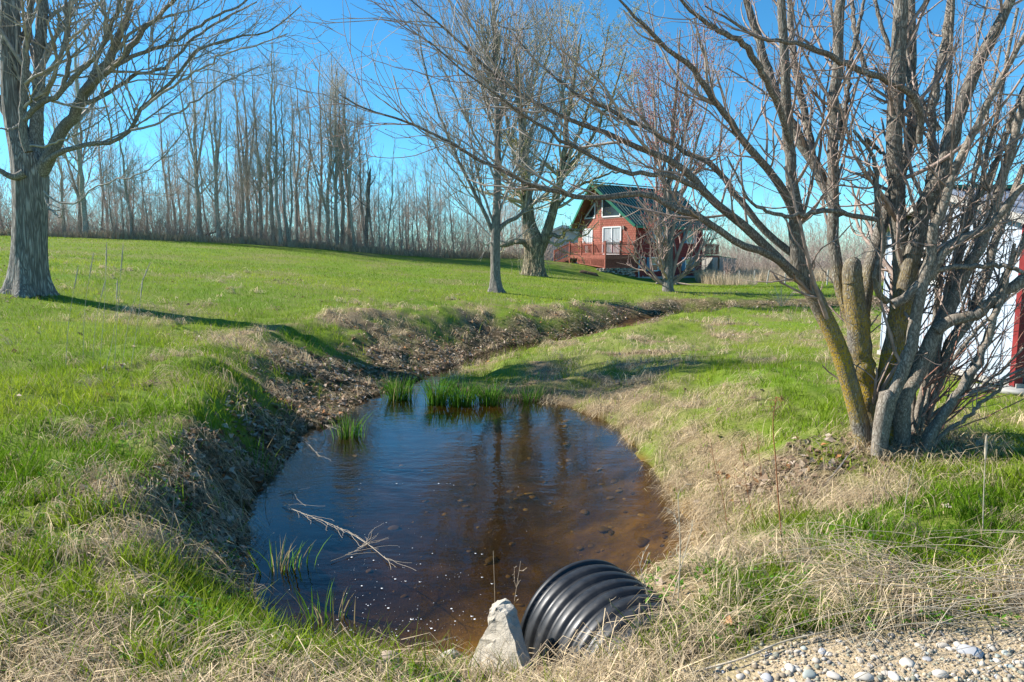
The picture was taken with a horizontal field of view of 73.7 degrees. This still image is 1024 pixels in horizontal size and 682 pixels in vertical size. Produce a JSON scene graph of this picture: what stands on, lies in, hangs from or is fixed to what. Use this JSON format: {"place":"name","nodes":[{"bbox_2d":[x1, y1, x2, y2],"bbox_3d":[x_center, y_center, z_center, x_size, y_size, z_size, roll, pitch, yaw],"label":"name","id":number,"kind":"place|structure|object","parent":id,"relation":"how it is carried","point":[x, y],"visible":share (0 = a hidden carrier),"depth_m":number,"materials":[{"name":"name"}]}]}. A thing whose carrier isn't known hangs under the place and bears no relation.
{"place":"outdoors","nodes":[
{"label":"outdoors","id":0,"kind":"place"},
{"bbox_2d":[242,342,695,665],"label":"water","id":1,"kind":"structure","parent":0,"point":[544,492],"depth_m":6.16,"materials":[{"name":"liquid"}]},
{"bbox_2d":[241,434,282,476],"bbox_3d":[-2.670,1.226,7.217,0.664,0.483,0.610,0,7,0],"label":"sedge tuft","id":2,"kind":"object","parent":1,"relation":"on","point":[255,460],"visible":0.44,"depth_m":7.21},
{"bbox_2d":[244,535,329,574],"bbox_3d":[-1.658,1.581,5.059,0.630,0.280,0.435,0,7,0],"label":"sedge tuft","id":3,"kind":"object","parent":1,"relation":"on","point":[282,561],"visible":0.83,"depth_m":5.05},
{"bbox_2d":[289,577,354,627],"bbox_3d":[-1.204,1.672,4.337,0.431,0.268,0.372,6,9,39],"label":"sedge tuft","id":4,"kind":"object","parent":1,"relation":"on","point":[319,613],"visible":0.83,"depth_m":4.33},
{"bbox_2d":[282,504,365,544],"bbox_3d":[-1.605,1.566,5.899,0.292,0.016,1.358,-5,8,-38],"label":"floating reed","id":5,"kind":"object","parent":1,"relation":"on","point":[324,521],"visible":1,"depth_m":5.91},
{"bbox_2d":[317,411,373,438],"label":"sedge tuft","id":6,"kind":"object","parent":1,"relation":"on","point":[345,431],"visible":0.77,"depth_m":8.85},
{"bbox_2d":[332,524,393,560],"bbox_3d":[-1.078,1.616,5.469,0.361,0.015,0.790,2,7,17],"label":"floating reed","id":7,"kind":"object","parent":1,"relation":"on","point":[365,545],"visible":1,"depth_m":5.41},
{"bbox_2d":[374,374,420,400],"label":"sedge tuft","id":8,"kind":"object","parent":1,"relation":"on","point":[398,392],"visible":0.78,"depth_m":11.22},
{"bbox_2d":[413,372,463,404],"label":"sedge tuft","id":9,"kind":"object","parent":1,"relation":"on","point":[432,398],"visible":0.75,"depth_m":10.86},
{"bbox_2d":[436,378,488,406],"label":"sedge tuft","id":10,"kind":"object","parent":1,"relation":"on","point":[459,397],"visible":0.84,"depth_m":10.77,"materials":[{"name":"plant"}]},
{"bbox_2d":[455,378,514,405],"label":"sedge tuft","id":11,"kind":"object","parent":1,"relation":"on","point":[492,397],"visible":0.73,"depth_m":10.85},
{"bbox_2d":[502,382,557,402],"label":"sedge tuft","id":12,"kind":"object","parent":1,"relation":"on","point":[534,393],"visible":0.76,"depth_m":11.11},
{"bbox_2d":[0,235,1023,681],"bbox_3d":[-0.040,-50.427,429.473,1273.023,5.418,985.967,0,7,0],"label":"ground","id":13,"kind":"structure","parent":0,"point":[506,312],"depth_m":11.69,"materials":[{"name":"plant"}]},
{"bbox_2d":[44,77,85,233],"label":"bare tree","id":14,"kind":"object","parent":13,"relation":"on","point":[61,190],"visible":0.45,"depth_m":47.96,"materials":[{"name":"brown plant"}]},
{"bbox_2d":[29,33,116,232],"bbox_3d":[-31.327,-14.650,48.618,6.408,14.843,5.139,0,7,0],"label":"bare tree","id":15,"kind":"object","parent":13,"relation":"on","point":[80,140],"visible":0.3,"depth_m":48.53,"materials":[{"name":"brown plant"}]},
{"bbox_2d":[44,0,126,231],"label":"birch tree","id":16,"kind":"object","parent":13,"relation":"on","point":[80,162],"visible":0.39,"depth_m":47.80,"materials":[{"name":"grey plant"}]},
{"bbox_2d":[71,93,134,226],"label":"bare tree","id":17,"kind":"object","parent":13,"relation":"on","point":[100,165],"visible":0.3,"depth_m":55.15,"materials":[{"name":"brown plant"}]},
{"bbox_2d":[87,131,118,227],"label":"bare tree","id":18,"kind":"object","parent":13,"relation":"on","point":[103,180],"visible":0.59,"depth_m":49.86,"materials":[{"name":"brown plant"}]},
{"bbox_2d":[95,152,115,234],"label":"bare tree","id":19,"kind":"object","parent":13,"relation":"on","point":[108,193],"visible":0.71,"depth_m":48.69,"materials":[{"name":"brown plant"}]},
{"bbox_2d":[88,129,142,213],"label":"bare tree","id":20,"kind":"object","parent":13,"relation":"on","point":[113,177],"visible":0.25,"depth_m":64.51,"materials":[{"name":"brown plant"}]},
{"bbox_2d":[101,77,145,233],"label":"bare tree","id":21,"kind":"object","parent":13,"relation":"on","point":[125,183],"visible":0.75,"depth_m":48.08,"materials":[{"name":"brown plant"}]},
{"bbox_2d":[98,142,149,229],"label":"bare tree","id":22,"kind":"object","parent":13,"relation":"on","point":[122,183],"visible":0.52,"depth_m":49.63,"materials":[{"name":"brown plant"}]},
{"bbox_2d":[112,135,151,231],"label":"bare tree","id":23,"kind":"object","parent":13,"relation":"on","point":[133,181],"visible":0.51,"depth_m":50.16,"materials":[{"name":"brown plant"}]},
{"bbox_2d":[132,151,160,231],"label":"bare tree","id":24,"kind":"object","parent":13,"relation":"on","point":[143,194],"visible":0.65,"depth_m":48.89,"materials":[{"name":"brown plant"}]},
{"bbox_2d":[142,83,181,233],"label":"bare tree","id":25,"kind":"object","parent":13,"relation":"on","point":[160,134],"visible":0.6,"depth_m":51.44,"materials":[{"name":"brown plant"}]},
{"bbox_2d":[147,107,190,229],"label":"bare tree","id":26,"kind":"object","parent":13,"relation":"on","point":[170,182],"visible":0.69,"depth_m":49.81,"materials":[{"name":"brown plant"}]},
{"bbox_2d":[0,0,343,297],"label":"maple tree","id":27,"kind":"object","parent":13,"relation":"on","point":[32,158],"visible":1,"depth_m":13.83,"materials":[{"name":"grey plant"}]},
{"bbox_2d":[78,589,290,664],"bbox_3d":[-1.419,1.458,3.500,1.346,0.453,0.715,3,7,23],"label":"weed cane","id":28,"kind":"object","parent":13,"relation":"on","point":[80,590],"visible":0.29,"depth_m":3.47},
{"bbox_2d":[171,116,211,235],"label":"bare tree","id":29,"kind":"object","parent":13,"relation":"on","point":[202,197],"visible":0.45,"depth_m":51.12,"materials":[{"name":"brown plant"}]},
{"bbox_2d":[176,118,207,232],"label":"bare tree","id":30,"kind":"object","parent":13,"relation":"on","point":[189,177],"visible":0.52,"depth_m":50.19,"materials":[{"name":"brown plant"}]},
{"bbox_2d":[157,15,239,236],"bbox_3d":[-22.307,-15.010,48.417,4.951,16.263,5.590,0,7,0],"label":"bare tree","id":31,"kind":"object","parent":13,"relation":"on","point":[195,165],"visible":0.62,"depth_m":48.42,"materials":[{"name":"grey plant"}]},
{"bbox_2d":[185,131,229,216],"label":"bare tree","id":32,"kind":"object","parent":13,"relation":"on","point":[209,170],"visible":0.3,"depth_m":66.62,"materials":[{"name":"brown plant"}]},
{"bbox_2d":[176,43,239,241],"bbox_3d":[-20.887,-13.772,47.865,4.817,14.016,4.267,1,7,6],"label":"bare tree","id":33,"kind":"object","parent":13,"relation":"on","point":[214,131],"visible":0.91,"depth_m":47.79,"materials":[{"name":"grey plant"}]},
{"bbox_2d":[199,105,255,236],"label":"bare tree","id":34,"kind":"object","parent":13,"relation":"on","point":[226,176],"visible":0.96,"depth_m":48.13,"materials":[{"name":"brown plant"}]},
{"bbox_2d":[220,150,244,236],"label":"bare tree","id":35,"kind":"object","parent":13,"relation":"on","point":[229,183],"visible":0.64,"depth_m":50.20,"materials":[{"name":"brown plant"}]},
{"bbox_2d":[205,55,264,237],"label":"bare tree","id":36,"kind":"object","parent":13,"relation":"on","point":[237,142],"visible":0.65,"depth_m":49.52,"materials":[{"name":"brown plant"}]},
{"bbox_2d":[217,51,280,238],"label":"bare tree","id":37,"kind":"object","parent":13,"relation":"on","point":[243,146],"visible":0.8,"depth_m":49.40,"materials":[{"name":"brown plant"}]},
{"bbox_2d":[234,119,274,236],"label":"bare tree","id":38,"kind":"object","parent":13,"relation":"on","point":[256,198],"visible":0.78,"depth_m":49.11,"materials":[{"name":"brown plant"}]},
{"bbox_2d":[223,40,287,238],"bbox_3d":[-18.814,-14.314,49.453,3.662,14.886,4.305,2,7,14],"label":"bare tree","id":39,"kind":"object","parent":13,"relation":"on","point":[260,195],"visible":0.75,"depth_m":49.28,"materials":[{"name":"brown plant"}]},
{"bbox_2d":[251,107,286,228],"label":"bare tree","id":40,"kind":"object","parent":13,"relation":"on","point":[264,166],"visible":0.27,"depth_m":55.33,"materials":[{"name":"brown plant"}]},
{"bbox_2d":[240,14,305,242],"bbox_3d":[-16.763,-14.762,48.487,3.988,16.210,4.688,0,7,0],"label":"bare tree","id":41,"kind":"object","parent":13,"relation":"on","point":[267,162],"visible":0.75,"depth_m":48.43,"materials":[{"name":"brown plant"}]},
{"bbox_2d":[242,36,305,244],"bbox_3d":[-17.167,-14.009,48.168,5.412,14.924,3.119,2,7,18],"label":"bare tree","id":42,"kind":"object","parent":13,"relation":"on","point":[276,175],"visible":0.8,"depth_m":48.26,"materials":[{"name":"brown plant"}]},
{"bbox_2d":[251,73,310,239],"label":"bare tree","id":43,"kind":"object","parent":13,"relation":"on","point":[284,197],"visible":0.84,"depth_m":48.84,"materials":[{"name":"brown plant"}]},
{"bbox_2d":[267,72,313,231],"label":"bare tree","id":44,"kind":"object","parent":13,"relation":"on","point":[293,155],"visible":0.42,"depth_m":54.20,"materials":[{"name":"brown plant"}]},
{"bbox_2d":[267,47,321,241],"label":"bare tree","id":45,"kind":"object","parent":13,"relation":"on","point":[296,205],"visible":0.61,"depth_m":50.35,"materials":[{"name":"brown plant"}]},
{"bbox_2d":[271,98,319,238],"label":"bare tree","id":46,"kind":"object","parent":13,"relation":"on","point":[291,188],"visible":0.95,"depth_m":48.70,"materials":[{"name":"brown plant"}]},
{"bbox_2d":[282,55,332,239],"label":"bare tree","id":47,"kind":"object","parent":13,"relation":"on","point":[307,186],"visible":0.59,"depth_m":50.70,"materials":[{"name":"brown plant"}]},
{"bbox_2d":[296,159,321,241],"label":"bare tree","id":48,"kind":"object","parent":13,"relation":"on","point":[305,215],"visible":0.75,"depth_m":50.24,"materials":[{"name":"brown plant"}]},
{"bbox_2d":[288,51,346,242],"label":"bare tree","id":49,"kind":"object","parent":13,"relation":"on","point":[320,174],"visible":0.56,"depth_m":50.47,"materials":[{"name":"brown plant"}]},
{"bbox_2d":[278,48,363,248],"bbox_3d":[-13.769,-13.826,49.404,6.332,14.668,5.078,0,7,0],"label":"bare tree","id":50,"kind":"object","parent":13,"relation":"on","point":[329,171],"visible":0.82,"depth_m":49.17,"materials":[{"name":"grey plant"}]},
{"bbox_2d":[301,50,359,245],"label":"bare tree","id":51,"kind":"object","parent":13,"relation":"on","point":[335,179],"visible":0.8,"depth_m":49.10,"materials":[{"name":"brown plant"}]},
{"bbox_2d":[321,45,363,228],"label":"bare tree","id":52,"kind":"object","parent":13,"relation":"on","point":[334,101],"visible":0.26,"depth_m":56.14,"materials":[{"name":"brown plant"}]},
{"bbox_2d":[312,54,373,244],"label":"bare tree","id":53,"kind":"object","parent":13,"relation":"on","point":[342,193],"visible":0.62,"depth_m":49.62,"materials":[{"name":"brown plant"}]},
{"bbox_2d":[316,86,370,244],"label":"bare tree","id":54,"kind":"object","parent":13,"relation":"on","point":[349,178],"visible":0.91,"depth_m":49.03,"materials":[{"name":"brown plant"}]},
{"bbox_2d":[326,69,379,243],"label":"bare tree","id":55,"kind":"object","parent":13,"relation":"on","point":[347,205],"visible":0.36,"depth_m":51.46,"materials":[{"name":"brown plant"}]},
{"bbox_2d":[328,81,384,232],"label":"bare tree","id":56,"kind":"object","parent":13,"relation":"on","point":[359,175],"visible":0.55,"depth_m":51.29,"materials":[{"name":"brown plant"}]},
{"bbox_2d":[338,103,383,244],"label":"bare tree","id":57,"kind":"object","parent":13,"relation":"on","point":[363,186],"visible":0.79,"depth_m":50.16,"materials":[{"name":"brown plant"}]},
{"bbox_2d":[353,166,375,244],"bbox_3d":[-11.033,-9.654,50.682,1.343,6.604,1.746,-5,8,-37],"label":"dead snag","id":58,"kind":"object","parent":13,"relation":"on","point":[367,203],"visible":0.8,"depth_m":50.56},
{"bbox_2d":[359,160,396,245],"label":"bare tree","id":59,"kind":"object","parent":13,"relation":"on","point":[379,223],"visible":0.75,"depth_m":51.13,"materials":[{"name":"brown plant"}]},
{"bbox_2d":[377,650,404,672],"bbox_3d":[-0.576,1.543,3.221,0.155,0.111,0.232,0,7,0],"label":"rock","id":60,"kind":"object","parent":13,"relation":"on","point":[388,656],"visible":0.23,"depth_m":3.23,"materials":[{"name":"stone"}]},
{"bbox_2d":[371,130,413,250],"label":"bare tree","id":61,"kind":"object","parent":13,"relation":"on","point":[391,202],"visible":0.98,"depth_m":49.71,"materials":[{"name":"brown plant"}]},
{"bbox_2d":[379,156,415,242],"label":"bare tree","id":62,"kind":"object","parent":13,"relation":"on","point":[398,192],"visible":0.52,"depth_m":54.71,"materials":[{"name":"brown plant"}]},
{"bbox_2d":[383,173,420,249],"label":"bare tree","id":63,"kind":"object","parent":13,"relation":"on","point":[405,207],"visible":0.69,"depth_m":52.22,"materials":[{"name":"brown plant"}]},
{"bbox_2d":[398,151,425,249],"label":"bare tree","id":64,"kind":"object","parent":13,"relation":"on","point":[413,195],"visible":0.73,"depth_m":52.52,"materials":[{"name":"brown plant"}]},
{"bbox_2d":[405,169,425,253],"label":"bare tree","id":65,"kind":"object","parent":13,"relation":"on","point":[411,206],"visible":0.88,"depth_m":51.88,"materials":[{"name":"brown plant"}]},
{"bbox_2d":[407,148,437,247],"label":"bare tree","id":66,"kind":"object","parent":13,"relation":"on","point":[427,218],"visible":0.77,"depth_m":52.51,"materials":[{"name":"brown plant"}]},
{"bbox_2d":[418,150,445,247],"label":"bare tree","id":67,"kind":"object","parent":13,"relation":"on","point":[431,168],"visible":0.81,"depth_m":52.42,"materials":[{"name":"brown plant"}]},
{"bbox_2d":[424,188,453,253],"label":"bare tree","id":68,"kind":"object","parent":13,"relation":"on","point":[438,218],"visible":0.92,"depth_m":51.95,"materials":[{"name":"brown plant"}]},
{"bbox_2d":[0,226,884,284],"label":"field grass","id":69,"kind":"structure","parent":13,"relation":"on","point":[709,276],"depth_m":48.72,"materials":[{"name":"plant"}]},
{"bbox_2d":[437,156,454,252],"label":"bare tree","id":70,"kind":"object","parent":13,"relation":"on","point":[449,202],"visible":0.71,"depth_m":51.87,"materials":[{"name":"brown plant"}]},
{"bbox_2d":[431,186,461,252],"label":"bare tree","id":71,"kind":"object","parent":13,"relation":"on","point":[444,217],"visible":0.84,"depth_m":51.61,"materials":[{"name":"brown plant"}]},
{"bbox_2d":[469,598,533,678],"bbox_3d":[-0.031,1.554,3.433,0.455,0.423,0.193,6,9,41],"label":"concrete chunk","id":72,"kind":"object","parent":13,"relation":"on","point":[503,622],"visible":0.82,"depth_m":3.41,"materials":[{"name":"concrete"}]},
{"bbox_2d":[397,0,607,292],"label":"maple tree","id":73,"kind":"object","parent":13,"relation":"on","point":[495,227],"visible":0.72,"depth_m":24.61,"materials":[{"name":"grey plant"}]},
{"bbox_2d":[0,257,1004,681],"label":"leaf litter","id":74,"kind":"object","parent":13,"relation":"on","point":[344,403],"visible":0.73,"depth_m":6.36,"materials":[{"name":"plant"}]},
{"bbox_2d":[0,115,1012,271],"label":"undergrowth","id":75,"kind":"object","parent":13,"relation":"on","point":[155,226],"visible":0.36,"depth_m":50.88,"materials":[{"name":"plant"}]},
{"bbox_2d":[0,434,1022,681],"bbox_3d":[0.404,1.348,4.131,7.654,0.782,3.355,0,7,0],"label":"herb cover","id":76,"kind":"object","parent":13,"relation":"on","point":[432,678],"visible":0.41,"depth_m":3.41,"materials":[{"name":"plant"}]},
{"bbox_2d":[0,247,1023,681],"bbox_3d":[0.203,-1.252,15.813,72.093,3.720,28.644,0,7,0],"label":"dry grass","id":77,"kind":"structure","parent":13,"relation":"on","point":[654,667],"depth_m":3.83,"materials":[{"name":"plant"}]},
{"bbox_2d":[519,225,577,263],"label":"shrub","id":78,"kind":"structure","parent":13,"relation":"on","point":[569,234],"depth_m":67.29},
{"bbox_2d":[449,0,684,277],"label":"old tree","id":79,"kind":"object","parent":13,"relation":"on","point":[534,249],"visible":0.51,"depth_m":38.83,"materials":[{"name":"grey plant"}]},
{"bbox_2d":[520,559,701,667],"bbox_3d":[0.787,1.738,3.167,0.822,0.841,1.758,-3,7,-27],"label":"culvert pipe","id":80,"kind":"object","parent":13,"relation":"on","point":[565,601],"visible":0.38,"depth_m":3.54,"materials":[{"name":"black plastic"}]},
{"bbox_2d":[596,268,636,276],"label":"stone wall","id":81,"kind":"structure","parent":13,"relation":"on","point":[627,271],"depth_m":49.91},
{"bbox_2d":[554,241,635,269],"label":"wooden deck","id":82,"kind":"structure","parent":81,"relation":"on","point":[601,257],"depth_m":50.05,"materials":[{"name":"wood"}]},
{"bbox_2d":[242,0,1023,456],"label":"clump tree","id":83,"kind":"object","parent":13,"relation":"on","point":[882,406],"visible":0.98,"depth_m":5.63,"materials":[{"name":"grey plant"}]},
{"bbox_2d":[569,181,719,278],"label":"wooden house","id":84,"kind":"structure","parent":13,"relation":"on","point":[612,229],"depth_m":52.40,"materials":[{"name":"wood"}]},
{"bbox_2d":[583,228,592,243],"bbox_3d":[6.039,-7.988,54.343,0.090,1.900,1.488,-3,7,-24],"label":"window","id":85,"kind":"structure","parent":84,"relation":"in","point":[587,239],"depth_m":54.22,"materials":[{"name":"white glass"}]},
{"bbox_2d":[584,203,595,218],"bbox_3d":[6.149,-10.240,53.836,0.090,1.192,1.620,-3,7,-24],"label":"window","id":86,"kind":"structure","parent":84,"relation":"in","point":[592,212],"depth_m":53.52,"materials":[{"name":"clear glass"}]},
{"bbox_2d":[601,200,620,217],"bbox_3d":[7.524,-10.208,51.725,1.752,1.620,0.090,7,9,44],"label":"window","id":87,"kind":"structure","parent":84,"relation":"in","point":[606,207],"depth_m":51.96,"materials":[{"name":"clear glass"}]},
{"bbox_2d":[602,226,621,252],"bbox_3d":[7.595,-7.652,51.955,1.752,2.110,0.090,7,9,44],"label":"sliding door","id":88,"kind":"structure","parent":84,"relation":"in","point":[613,232],"depth_m":51.91,"materials":[{"name":"white glass"}]},
{"bbox_2d":[664,483,690,605],"bbox_3d":[0.809,1.023,3.377,0.152,0.666,0.106,-4,8,-33],"label":"weed stalk","id":89,"kind":"object","parent":13,"relation":"on","point":[679,555],"visible":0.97,"depth_m":3.38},
{"bbox_2d":[606,4,753,291],"bbox_3d":[7.051,-7.758,28.100,6.330,11.838,4.881,0,7,0],"label":"budding tree","id":90,"kind":"object","parent":13,"relation":"on","point":[667,265],"visible":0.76,"depth_m":28.40,"materials":[{"name":"grey plant"}]},
{"bbox_2d":[702,256,735,273],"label":"garden shed","id":91,"kind":"structure","parent":13,"relation":"on","point":[708,261],"depth_m":59.23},
{"bbox_2d":[716,255,743,276],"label":"shrub","id":92,"kind":"object","parent":13,"relation":"on","point":[727,269],"visible":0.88,"depth_m":49.52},
{"bbox_2d":[731,436,756,529],"bbox_3d":[1.758,1.086,5.190,0.204,0.780,0.149,6,9,39],"label":"weed stalk","id":93,"kind":"object","parent":13,"relation":"on","point":[745,478],"visible":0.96,"depth_m":5.18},
{"bbox_2d":[770,396,784,540],"bbox_3d":[1.574,0.777,4.099,0.133,0.916,0.126,3,7,24],"label":"weed stalk","id":94,"kind":"object","parent":13,"relation":"on","point":[775,456],"visible":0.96,"depth_m":4.09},
{"bbox_2d":[692,615,866,673],"bbox_3d":[1.172,1.290,2.895,0.912,0.096,0.060,-2,7,-19],"label":"weed cane","id":95,"kind":"object","parent":13,"relation":"on","point":[741,658],"visible":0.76,"depth_m":2.81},
{"bbox_2d":[768,284,795,306],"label":"dead weed","id":96,"kind":"object","parent":13,"relation":"on","point":[778,297],"visible":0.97,"depth_m":22.41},
{"bbox_2d":[802,669,816,678],"bbox_3d":[1.154,1.299,2.652,0.061,0.036,0.043,0,7,0],"label":"pebble","id":97,"kind":"object","parent":13,"relation":"on","point":[810,673],"visible":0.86,"depth_m":2.64,"materials":[{"name":"stone"}]},
{"bbox_2d":[826,671,841,680],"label":"pebble","id":98,"kind":"object","parent":13,"relation":"on","point":[833,675],"visible":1,"depth_m":2.62,"materials":[{"name":"stone"}]},
{"bbox_2d":[814,445,858,498],"bbox_3d":[2.828,1.031,5.796,1.216,0.360,0.051,-6,9,-41],"label":"fallen stick","id":99,"kind":"object","parent":13,"relation":"on","point":[846,457],"visible":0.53,"depth_m":5.72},
{"bbox_2d":[673,610,1023,681],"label":"gravel","id":100,"kind":"structure","parent":13,"relation":"on","point":[786,673],"depth_m":2.77,"materials":[{"name":"gravel"}]},
{"bbox_2d":[680,522,1023,681],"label":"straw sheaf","id":101,"kind":"object","parent":13,"relation":"on","point":[928,607],"visible":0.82,"depth_m":3.11,"materials":[{"name":"plant"}]},
{"bbox_2d":[854,672,873,681],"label":"pebble","id":102,"kind":"object","parent":13,"relation":"on","point":[868,676],"visible":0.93,"depth_m":2.59,"materials":[{"name":"stone"}]},
{"bbox_2d":[899,657,914,667],"bbox_3d":[1.561,1.272,2.693,0.056,0.038,0.058,-5,8,-36],"label":"pebble","id":103,"kind":"object","parent":13,"relation":"on","point":[910,663],"visible":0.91,"depth_m":2.68,"materials":[{"name":"stone"}]},
{"bbox_2d":[932,669,948,678],"bbox_3d":[1.637,1.274,2.605,0.061,0.038,0.039,0,7,0],"label":"pebble","id":104,"kind":"object","parent":13,"relation":"on","point":[936,672],"visible":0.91,"depth_m":2.60,"materials":[{"name":"stone"}]},
{"bbox_2d":[867,185,1023,387],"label":"metal shed","id":105,"kind":"structure","parent":13,"relation":"on","point":[1018,383],"depth_m":8.39,"materials":[{"name":"white metal"}]},
{"bbox_2d":[956,644,983,658],"bbox_3d":[1.855,1.266,2.766,0.092,0.058,0.081,0,7,0],"label":"pebble","id":106,"kind":"object","parent":13,"relation":"on","point":[974,650],"visible":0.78,"depth_m":2.75,"materials":[{"name":"stone"}]},
{"bbox_2d":[982,434,987,528],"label":"weed stalk","id":107,"kind":"object","parent":13,"relation":"on","point":[985,448],"visible":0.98,"depth_m":3.99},
{"bbox_2d":[997,386,1023,395],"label":"foundation stone","id":108,"kind":"object","parent":13,"relation":"on","point":[1011,390],"visible":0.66,"depth_m":8.04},
{"bbox_2d":[0,0,1023,259],"label":"sky","id":109,"kind":"structure","parent":0,"point":[327,10],"materials":[{"name":"blue"}]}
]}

